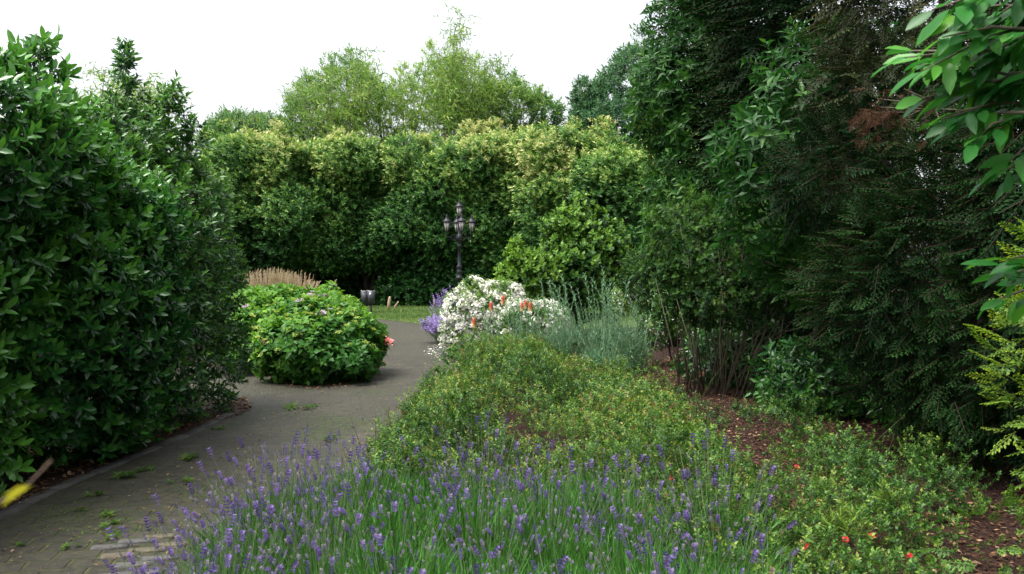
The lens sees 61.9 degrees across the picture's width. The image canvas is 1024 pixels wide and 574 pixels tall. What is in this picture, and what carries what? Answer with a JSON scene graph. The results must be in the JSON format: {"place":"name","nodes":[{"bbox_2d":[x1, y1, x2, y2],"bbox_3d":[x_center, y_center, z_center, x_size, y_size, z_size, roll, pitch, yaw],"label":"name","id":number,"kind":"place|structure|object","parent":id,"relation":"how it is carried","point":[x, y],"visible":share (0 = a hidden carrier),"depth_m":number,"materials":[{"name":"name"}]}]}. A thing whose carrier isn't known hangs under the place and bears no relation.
{"place":"outdoors","nodes":[
{"label":"outdoors","id":0,"kind":"place"},
{"bbox_2d":[0,319,451,573],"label":"path","id":1,"kind":"structure","parent":0,"point":[413,343],"depth_m":7.29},
{"bbox_2d":[103,499,284,573],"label":"lavender plant","id":2,"kind":"object","parent":1,"relation":"on","point":[225,560],"visible":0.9,"depth_m":3.45,"materials":[{"name":"purple plant"}]},
{"bbox_2d":[19,388,399,572],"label":"moss","id":3,"kind":"object","parent":1,"relation":"on","point":[202,478],"visible":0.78,"depth_m":6.39,"materials":[{"name":"green plant"}]},
{"bbox_2d":[129,464,330,573],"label":"lavender plant","id":4,"kind":"object","parent":1,"relation":"on","point":[245,549],"visible":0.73,"depth_m":4.04,"materials":[{"name":"green plant"}]},
{"bbox_2d":[170,441,334,569],"bbox_3d":[-1.366,1.224,4.610,0.943,0.702,0.904,-9,0,-1],"label":"lavender plant","id":5,"kind":"object","parent":1,"relation":"on","point":[280,480],"visible":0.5,"depth_m":4.54,"materials":[{"name":"green plant"}]},
{"bbox_2d":[181,427,351,562],"bbox_3d":[-1.332,1.197,4.761,1.006,0.749,0.964,-8,1,-4],"label":"lavender plant","id":6,"kind":"object","parent":1,"relation":"on","point":[248,495],"visible":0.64,"depth_m":4.70,"materials":[{"name":"green plant"}]},
{"bbox_2d":[223,266,336,290],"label":"feather grass","id":7,"kind":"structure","parent":0,"point":[278,277],"depth_m":21.84,"materials":[{"name":"beige plant"}]},
{"bbox_2d":[0,278,1019,509],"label":"ground","id":8,"kind":"structure","parent":0,"point":[85,468],"depth_m":7.50,"materials":[{"name":"soil"}]},
{"bbox_2d":[0,23,117,498],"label":"laurel shrub","id":9,"kind":"object","parent":8,"relation":"on","point":[40,210],"visible":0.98,"depth_m":6.17,"materials":[{"name":"green plant"}]},
{"bbox_2d":[0,109,199,483],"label":"laurel shrub","id":10,"kind":"object","parent":8,"relation":"on","point":[123,270],"visible":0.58,"depth_m":7.14,"materials":[{"name":"green plant"}]},
{"bbox_2d":[0,413,234,520],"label":"kerb","id":11,"kind":"structure","parent":8,"relation":"on","point":[23,504],"depth_m":7.01,"materials":[{"name":"concrete"}]},
{"bbox_2d":[0,413,237,508],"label":"leaf litter","id":12,"kind":"object","parent":8,"relation":"on","point":[64,474],"visible":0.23,"depth_m":7.07,"materials":[{"name":"brown plant"}]},
{"bbox_2d":[74,60,193,148],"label":"bamboo","id":13,"kind":"object","parent":8,"relation":"on","point":[111,82],"visible":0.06,"depth_m":25.59,"materials":[{"name":"green plant"}]},
{"bbox_2d":[18,36,260,432],"bbox_3d":[-4.763,-0.590,9.596,3.480,4.524,3.486,0,1,0],"label":"laurel shrub","id":14,"kind":"object","parent":8,"relation":"on","point":[173,169],"visible":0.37,"depth_m":9.51,"materials":[{"name":"green plant"}]},
{"bbox_2d":[119,492,294,573],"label":"lavender plant","id":15,"kind":"object","parent":8,"relation":"on","point":[237,569],"visible":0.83,"depth_m":3.72,"materials":[{"name":"green plant"}]},
{"bbox_2d":[182,136,265,274],"bbox_3d":[-14.757,-3.008,39.760,7.210,8.072,5.290,0,1,0],"label":"hedge tree","id":16,"kind":"object","parent":8,"relation":"on","point":[242,217],"visible":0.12,"depth_m":38.70,"materials":[{"name":"green plant"}]},
{"bbox_2d":[207,290,268,372],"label":"hydrangea","id":17,"kind":"object","parent":8,"relation":"on","point":[252,315],"visible":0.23,"depth_m":13.87,"materials":[{"name":"green plant"}]},
{"bbox_2d":[193,103,293,154],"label":"broadleaf tree","id":18,"kind":"object","parent":8,"relation":"on","point":[224,113],"visible":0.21,"depth_m":54.49,"materials":[{"name":"green plant"}]},
{"bbox_2d":[198,118,329,287],"bbox_3d":[-12.136,-3.552,40.814,7.527,9.118,5.124,0,1,14],"label":"hedge tree","id":19,"kind":"object","parent":8,"relation":"on","point":[256,178],"visible":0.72,"depth_m":39.12,"materials":[{"name":"green plant"}]},
{"bbox_2d":[220,282,343,318],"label":"hydrangea","id":20,"kind":"object","parent":8,"relation":"on","point":[264,295],"visible":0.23,"depth_m":15.02,"materials":[{"name":"green plant"}]},
{"bbox_2d":[228,481,377,573],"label":"lavender plant","id":21,"kind":"object","parent":8,"relation":"on","point":[299,536],"visible":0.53,"depth_m":4.08,"materials":[{"name":"green plant"}]},
{"bbox_2d":[226,446,386,571],"bbox_3d":[-1.048,1.229,4.436,0.942,0.702,0.903,-12,4,-17],"label":"lavender plant","id":22,"kind":"object","parent":8,"relation":"on","point":[332,521],"visible":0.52,"depth_m":4.42,"materials":[{"name":"green plant"}]},
{"bbox_2d":[242,294,393,385],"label":"hydrangea","id":23,"kind":"object","parent":8,"relation":"on","point":[329,340],"visible":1,"depth_m":12.65,"materials":[{"name":"green plant"}]},
{"bbox_2d":[260,443,403,541],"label":"lavender plant","id":24,"kind":"object","parent":8,"relation":"on","point":[334,490],"visible":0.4,"depth_m":4.80,"materials":[{"name":"green plant"}]},
{"bbox_2d":[271,43,404,141],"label":"broadleaf tree","id":25,"kind":"object","parent":8,"relation":"on","point":[306,79],"visible":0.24,"depth_m":52.73,"materials":[{"name":"green plant"}]},
{"bbox_2d":[283,45,415,143],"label":"bamboo","id":26,"kind":"object","parent":8,"relation":"on","point":[300,89],"visible":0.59,"depth_m":49.64,"materials":[{"name":"green plant"}]},
{"bbox_2d":[287,440,437,516],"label":"lavender plant","id":27,"kind":"object","parent":8,"relation":"on","point":[379,482],"visible":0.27,"depth_m":5.10,"materials":[{"name":"green plant"}]},
{"bbox_2d":[340,35,504,148],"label":"broadleaf tree","id":28,"kind":"object","parent":8,"relation":"on","point":[429,46],"visible":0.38,"depth_m":52.93,"materials":[{"name":"green plant"}]},
{"bbox_2d":[388,3,506,157],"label":"bamboo","id":29,"kind":"object","parent":8,"relation":"on","point":[452,100],"visible":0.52,"depth_m":49.02,"materials":[{"name":"green plant"}]},
{"bbox_2d":[437,274,528,354],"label":"rose bush","id":30,"kind":"object","parent":8,"relation":"on","point":[465,297],"visible":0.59,"depth_m":16.86,"materials":[{"name":"white plant"}]},
{"bbox_2d":[455,49,551,134],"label":"bamboo","id":31,"kind":"object","parent":8,"relation":"on","point":[489,90],"visible":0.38,"depth_m":51.25,"materials":[{"name":"green plant"}]},
{"bbox_2d":[468,63,569,135],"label":"broadleaf tree","id":32,"kind":"object","parent":8,"relation":"on","point":[556,114],"visible":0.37,"depth_m":52.65,"materials":[{"name":"green plant"}]},
{"bbox_2d":[489,233,564,321],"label":"deciduous shrub","id":33,"kind":"object","parent":8,"relation":"on","point":[525,270],"visible":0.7,"depth_m":21.68,"materials":[{"name":"green plant"}]},
{"bbox_2d":[538,190,635,333],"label":"deciduous shrub","id":34,"kind":"object","parent":8,"relation":"on","point":[589,246],"visible":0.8,"depth_m":22.49,"materials":[{"name":"green plant"}]},
{"bbox_2d":[562,72,619,136],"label":"broadleaf tree","id":35,"kind":"object","parent":8,"relation":"on","point":[579,95],"visible":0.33,"depth_m":49.20,"materials":[{"name":"green plant"}]},
{"bbox_2d":[564,19,697,147],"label":"broadleaf tree","id":36,"kind":"object","parent":8,"relation":"on","point":[624,58],"visible":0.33,"depth_m":48.50,"materials":[{"name":"green plant"}]},
{"bbox_2d":[388,341,1023,573],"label":"mulch bed","id":37,"kind":"object","parent":8,"relation":"on","point":[982,531],"depth_m":7.25,"materials":[{"name":"brown wood"}]},
{"bbox_2d":[208,481,396,573],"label":"lavender plant","id":38,"kind":"object","parent":37,"relation":"on","point":[312,570],"visible":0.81,"depth_m":3.77,"materials":[{"name":"green plant"}]},
{"bbox_2d":[259,499,474,573],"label":"lavender plant","id":39,"kind":"object","parent":37,"relation":"on","point":[405,556],"visible":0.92,"depth_m":3.77,"materials":[{"name":"green plant"}]},
{"bbox_2d":[291,465,474,572],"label":"lavender plant","id":40,"kind":"object","parent":37,"relation":"on","point":[393,520],"visible":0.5,"depth_m":4.31,"materials":[{"name":"green plant"}]},
{"bbox_2d":[361,459,546,566],"bbox_3d":[-0.302,1.247,4.408,1.070,0.674,1.084,-17,10,-35],"label":"lavender plant","id":41,"kind":"object","parent":37,"relation":"on","point":[485,521],"visible":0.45,"depth_m":4.36,"materials":[{"name":"green plant"}]},
{"bbox_2d":[388,442,522,540],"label":"lavender plant","id":42,"kind":"object","parent":37,"relation":"on","point":[449,487],"visible":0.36,"depth_m":4.87,"materials":[{"name":"green plant"}]},
{"bbox_2d":[375,520,567,573],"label":"lavender plant","id":43,"kind":"object","parent":37,"relation":"on","point":[481,570],"visible":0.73,"depth_m":3.76,"materials":[{"name":"green plant"}]},
{"bbox_2d":[399,476,549,573],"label":"lavender plant","id":44,"kind":"object","parent":37,"relation":"on","point":[480,538],"visible":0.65,"depth_m":4.06,"materials":[{"name":"green plant"}]},
{"bbox_2d":[397,412,551,513],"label":"lavender plant","id":45,"kind":"object","parent":37,"relation":"on","point":[476,471],"visible":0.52,"depth_m":5.23,"materials":[{"name":"green plant"}]},
{"bbox_2d":[444,498,618,573],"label":"lavender plant","id":46,"kind":"object","parent":37,"relation":"on","point":[547,544],"visible":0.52,"depth_m":4.08,"materials":[{"name":"green plant"}]},
{"bbox_2d":[492,297,574,340],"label":"rose bush","id":47,"kind":"object","parent":37,"relation":"on","point":[534,304],"visible":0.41,"depth_m":16.30,"materials":[{"name":"white plant"}]},
{"bbox_2d":[461,456,609,545],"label":"lavender plant","id":48,"kind":"object","parent":37,"relation":"on","point":[542,503],"visible":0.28,"depth_m":4.76,"materials":[{"name":"green plant"}]},
{"bbox_2d":[451,439,628,570],"bbox_3d":[0.136,1.207,4.356,0.999,0.744,0.957,-8,7,-16],"label":"lavender plant","id":49,"kind":"object","parent":37,"relation":"on","point":[563,514],"visible":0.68,"depth_m":4.36,"materials":[{"name":"green plant"}]},
{"bbox_2d":[522,278,583,363],"bbox_3d":[0.714,0.624,14.021,0.864,1.584,1.126,1,1,36],"label":"sage","id":50,"kind":"object","parent":37,"relation":"on","point":[564,337],"visible":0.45,"depth_m":13.95,"materials":[{"name":"green plant"}]},
{"bbox_2d":[545,275,610,360],"bbox_3d":[1.134,0.596,14.447,1.084,1.704,0.925,0,1,14],"label":"sage","id":51,"kind":"object","parent":37,"relation":"on","point":[587,328],"visible":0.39,"depth_m":14.41,"materials":[{"name":"green plant"}]},
{"bbox_2d":[515,437,663,510],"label":"lavender plant","id":52,"kind":"object","parent":37,"relation":"on","point":[589,479],"visible":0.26,"depth_m":5.16,"materials":[{"name":"green plant"}]},
{"bbox_2d":[509,453,671,544],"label":"lavender plant","id":53,"kind":"object","parent":37,"relation":"on","point":[608,498],"visible":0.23,"depth_m":4.80,"materials":[{"name":"green plant"}]},
{"bbox_2d":[515,496,680,573],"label":"lavender plant","id":54,"kind":"object","parent":37,"relation":"on","point":[613,545],"visible":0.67,"depth_m":4.01,"materials":[{"name":"green plant"}]},
{"bbox_2d":[533,450,691,563],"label":"lavender plant","id":55,"kind":"object","parent":37,"relation":"on","point":[633,527],"visible":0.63,"depth_m":4.40,"materials":[{"name":"green plant"}]},
{"bbox_2d":[582,266,643,363],"bbox_3d":[1.778,0.519,14.730,1.045,1.827,0.926,0,1,12],"label":"sage","id":56,"kind":"object","parent":37,"relation":"on","point":[606,320],"visible":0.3,"depth_m":14.65,"materials":[{"name":"green plant"}]},
{"bbox_2d":[599,279,667,373],"bbox_3d":[1.923,0.655,13.901,1.010,1.632,0.967,1,1,32],"label":"sage","id":57,"kind":"object","parent":37,"relation":"on","point":[633,349],"visible":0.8,"depth_m":13.86,"materials":[{"name":"green plant"}]},
{"bbox_2d":[553,514,742,573],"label":"lavender plant","id":58,"kind":"object","parent":37,"relation":"on","point":[644,553],"visible":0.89,"depth_m":3.74,"materials":[{"name":"green plant"}]},
{"bbox_2d":[287,324,1023,573],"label":"rose ground cover","id":59,"kind":"object","parent":37,"relation":"on","point":[602,389],"visible":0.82,"depth_m":6.50,"materials":[{"name":"green plant"}]},
{"bbox_2d":[616,242,702,346],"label":"leaved shrub","id":60,"kind":"object","parent":37,"relation":"on","point":[632,281],"visible":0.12,"depth_m":18.83,"materials":[{"name":"green plant"}]},
{"bbox_2d":[568,518,759,573],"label":"lavender plant","id":61,"kind":"object","parent":37,"relation":"on","point":[680,565],"visible":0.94,"depth_m":3.53,"materials":[{"name":"green plant"}]},
{"bbox_2d":[634,282,732,364],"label":"bush","id":62,"kind":"object","parent":37,"relation":"on","point":[672,330],"visible":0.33,"depth_m":14.80,"materials":[{"name":"green plant"}]},
{"bbox_2d":[611,429,796,569],"bbox_3d":[0.996,1.192,4.510,1.033,0.770,0.991,-10,6,-12],"label":"lavender plant","id":63,"kind":"object","parent":37,"relation":"on","point":[742,513],"visible":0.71,"depth_m":4.51,"materials":[{"name":"green plant"}]},
{"bbox_2d":[609,469,799,573],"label":"lavender plant","id":64,"kind":"object","parent":37,"relation":"on","point":[694,543],"visible":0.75,"depth_m":4.04,"materials":[{"name":"green plant"}]},
{"bbox_2d":[621,0,804,352],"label":"cherry laurel","id":65,"kind":"object","parent":37,"relation":"on","point":[667,115],"visible":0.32,"depth_m":16.31,"materials":[{"name":"green plant"}]},
{"bbox_2d":[625,183,812,398],"bbox_3d":[2.869,0.013,11.552,2.464,2.895,1.919,0,1,-20],"label":"thin stemmed thicket","id":66,"kind":"object","parent":37,"relation":"on","point":[673,273],"visible":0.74,"depth_m":11.23,"materials":[{"name":"green plant"}]},
{"bbox_2d":[669,317,791,389],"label":"understorey bush","id":67,"kind":"object","parent":37,"relation":"on","point":[702,342],"visible":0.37,"depth_m":12.27,"materials":[{"name":"green plant"}]},
{"bbox_2d":[741,390,843,441],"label":"rose bush","id":68,"kind":"object","parent":37,"relation":"on","point":[794,428],"visible":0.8,"depth_m":8.33,"materials":[{"name":"green plant"}]},
{"bbox_2d":[726,526,860,573],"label":"rose bush","id":69,"kind":"object","parent":37,"relation":"on","point":[805,546],"visible":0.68,"depth_m":3.84,"materials":[{"name":"green plant"}]},
{"bbox_2d":[699,308,902,401],"bbox_3d":[4.430,0.944,11.910,3.230,1.448,3.368,0,1,0],"label":"cherry laurel","id":70,"kind":"object","parent":37,"relation":"on","point":[784,341],"visible":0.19,"depth_m":11.01,"materials":[{"name":"green plant"}]},
{"bbox_2d":[738,454,865,529],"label":"rose bush","id":71,"kind":"object","parent":37,"relation":"on","point":[800,480],"visible":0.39,"depth_m":5.40,"materials":[{"name":"green plant"}]},
{"bbox_2d":[666,0,941,355],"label":"conifer","id":72,"kind":"object","parent":37,"relation":"on","point":[704,102],"visible":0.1,"depth_m":15.54,"materials":[{"name":"green plant"}]},
{"bbox_2d":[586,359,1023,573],"bbox_3d":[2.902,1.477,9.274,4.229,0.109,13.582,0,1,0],"label":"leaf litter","id":73,"kind":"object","parent":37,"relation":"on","point":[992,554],"visible":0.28,"depth_m":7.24,"materials":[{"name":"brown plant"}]},
{"bbox_2d":[697,12,941,406],"bbox_3d":[3.541,-0.850,9.774,2.826,4.716,2.611,0,1,0],"label":"cherry laurel","id":74,"kind":"object","parent":37,"relation":"on","point":[739,184],"visible":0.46,"depth_m":9.26,"materials":[{"name":"green plant"}]},
{"bbox_2d":[750,333,890,420],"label":"understorey bush","id":75,"kind":"object","parent":37,"relation":"on","point":[786,358],"visible":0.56,"depth_m":9.64,"materials":[{"name":"green plant"}]},
{"bbox_2d":[768,415,887,472],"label":"rose bush","id":76,"kind":"object","parent":37,"relation":"on","point":[816,453],"visible":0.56,"depth_m":7.07,"materials":[{"name":"green plant"}]},
{"bbox_2d":[764,496,906,573],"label":"rose bush","id":77,"kind":"object","parent":37,"relation":"on","point":[783,518],"visible":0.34,"depth_m":4.51,"materials":[{"name":"green plant"}]},
{"bbox_2d":[791,419,900,492],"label":"rose bush","id":78,"kind":"object","parent":37,"relation":"on","point":[860,448],"visible":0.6,"depth_m":6.58,"materials":[{"name":"green plant"}]},
{"bbox_2d":[764,524,930,573],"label":"rose bush","id":79,"kind":"object","parent":37,"relation":"on","point":[844,550],"visible":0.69,"depth_m":3.99,"materials":[{"name":"green plant"}]},
{"bbox_2d":[691,0,1016,388],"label":"conifer","id":80,"kind":"object","parent":37,"relation":"on","point":[755,48],"visible":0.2,"depth_m":12.10,"materials":[{"name":"green plant"}]},
{"bbox_2d":[810,445,941,519],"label":"rose bush","id":81,"kind":"object","parent":37,"relation":"on","point":[855,481],"visible":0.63,"depth_m":5.85,"materials":[{"name":"green plant"}]},
{"bbox_2d":[748,0,1023,481],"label":"yew","id":82,"kind":"object","parent":37,"relation":"on","point":[869,216],"depth_m":7.08,"materials":[{"name":"green plant"}]},
{"bbox_2d":[848,87,963,153],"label":"dead branch","id":83,"kind":"object","parent":82,"relation":"attached to","point":[885,115],"visible":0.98,"depth_m":6.34,"materials":[{"name":"brown plant"}]},
{"bbox_2d":[830,538,953,573],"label":"rose bush","id":84,"kind":"object","parent":37,"relation":"on","point":[910,555],"visible":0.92,"depth_m":3.77,"materials":[{"name":"green plant"}]},
{"bbox_2d":[824,474,970,561],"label":"rose bush","id":85,"kind":"object","parent":37,"relation":"on","point":[939,514],"visible":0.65,"depth_m":5.01,"materials":[{"name":"green plant"}]},
{"bbox_2d":[835,326,969,432],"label":"understorey bush","id":86,"kind":"object","parent":37,"relation":"on","point":[886,416],"visible":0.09,"depth_m":9.21,"materials":[{"name":"green plant"}]},
{"bbox_2d":[782,0,1023,427],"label":"cypress","id":87,"kind":"object","parent":37,"relation":"on","point":[851,62],"visible":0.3,"depth_m":8.25,"materials":[{"name":"green plant"}]},
{"bbox_2d":[871,413,979,485],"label":"rose bush","id":88,"kind":"object","parent":37,"relation":"on","point":[928,445],"visible":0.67,"depth_m":6.79,"materials":[{"name":"green plant"}]},
{"bbox_2d":[891,439,1013,527],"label":"rose bush","id":89,"kind":"object","parent":37,"relation":"on","point":[962,484],"visible":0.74,"depth_m":5.82,"materials":[{"name":"green plant"}]},
{"bbox_2d":[910,484,1023,573],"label":"golden thuja","id":90,"kind":"object","parent":37,"relation":"on","point":[1011,501],"visible":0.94,"depth_m":4.09,"materials":[{"name":"green plant"}]},
{"bbox_2d":[914,0,1023,467],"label":"conifer","id":91,"kind":"object","parent":37,"relation":"on","point":[988,145],"visible":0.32,"depth_m":6.18,"materials":[{"name":"green plant"}]},
{"bbox_2d":[963,217,1023,534],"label":"golden thuja","id":92,"kind":"object","parent":37,"relation":"on","point":[1011,364],"visible":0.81,"depth_m":4.41,"materials":[{"name":"green plant"}]},
{"bbox_2d":[0,0,1020,273],"label":"sky","id":93,"kind":"structure","parent":0,"point":[236,53],"materials":[{"name":"white"}]},
{"bbox_2d":[362,304,679,328],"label":"lawn","id":94,"kind":"structure","parent":0,"point":[513,326],"depth_m":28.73,"materials":[{"name":"green plant"}]},
{"bbox_2d":[241,125,385,287],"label":"hedge tree","id":95,"kind":"object","parent":94,"relation":"on","point":[321,159],"visible":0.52,"depth_m":40.40,"materials":[{"name":"green plant"}]},
{"bbox_2d":[311,135,435,290],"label":"hedge tree","id":96,"kind":"object","parent":94,"relation":"on","point":[372,257],"visible":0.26,"depth_m":41.09,"materials":[{"name":"green plant"}]},
{"bbox_2d":[373,264,435,306],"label":"shade shrub","id":97,"kind":"object","parent":94,"relation":"on","point":[382,287],"visible":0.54,"depth_m":41.30,"materials":[{"name":"green plant"}]},
{"bbox_2d":[401,261,471,306],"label":"shade shrub","id":98,"kind":"object","parent":94,"relation":"on","point":[418,282],"visible":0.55,"depth_m":40.78,"materials":[{"name":"green plant"}]},
{"bbox_2d":[365,118,512,296],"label":"hedge tree","id":99,"kind":"object","parent":94,"relation":"on","point":[408,205],"visible":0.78,"depth_m":40.09,"materials":[{"name":"green plant"}]},
{"bbox_2d":[442,199,475,311],"bbox_3d":[-1.971,-1.097,31.986,1.007,4.420,0.997,1,1,31],"label":"lamp post","id":100,"kind":"object","parent":94,"relation":"on","point":[459,224],"visible":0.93,"depth_m":31.91,"materials":[{"name":"metal"}]},
{"bbox_2d":[439,116,570,280],"bbox_3d":[-0.181,-3.684,41.869,6.959,9.327,5.510,0,1,0],"label":"hedge tree","id":101,"kind":"object","parent":94,"relation":"on","point":[493,245],"visible":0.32,"depth_m":40.00,"materials":[{"name":"green plant"}]},
{"bbox_2d":[506,114,641,272],"bbox_3d":[3.021,-3.485,39.691,6.766,9.030,5.463,0,1,0],"label":"hedge tree","id":102,"kind":"object","parent":94,"relation":"on","point":[547,201],"visible":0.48,"depth_m":38.39,"materials":[{"name":"green plant"}]},
{"bbox_2d":[566,119,708,307],"bbox_3d":[6.004,-3.234,37.828,7.613,8.586,5.086,0,1,0],"label":"hedge tree","id":103,"kind":"object","parent":94,"relation":"on","point":[624,177],"visible":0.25,"depth_m":36.34,"materials":[{"name":"green plant"}]},
{"bbox_2d":[961,254,1023,325],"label":"laurel branch","id":104,"kind":"object","parent":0,"point":[1011,272],"visible":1,"depth_m":2.67,"materials":[{"name":"green plant"}]},
{"bbox_2d":[968,161,1023,202],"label":"laurel branch","id":105,"kind":"object","parent":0,"point":[1006,185],"visible":0.63,"depth_m":2.62,"materials":[{"name":"green plant"}]},
{"bbox_2d":[930,111,1023,186],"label":"laurel branch","id":106,"kind":"object","parent":105,"relation":"on","point":[1002,135],"visible":0.93,"depth_m":2.58,"materials":[{"name":"green plant"}]},
{"bbox_2d":[870,0,1023,137],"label":"laurel branch","id":107,"kind":"object","parent":106,"relation":"on","point":[985,91],"visible":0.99,"depth_m":2.58,"materials":[{"name":"green plant"}]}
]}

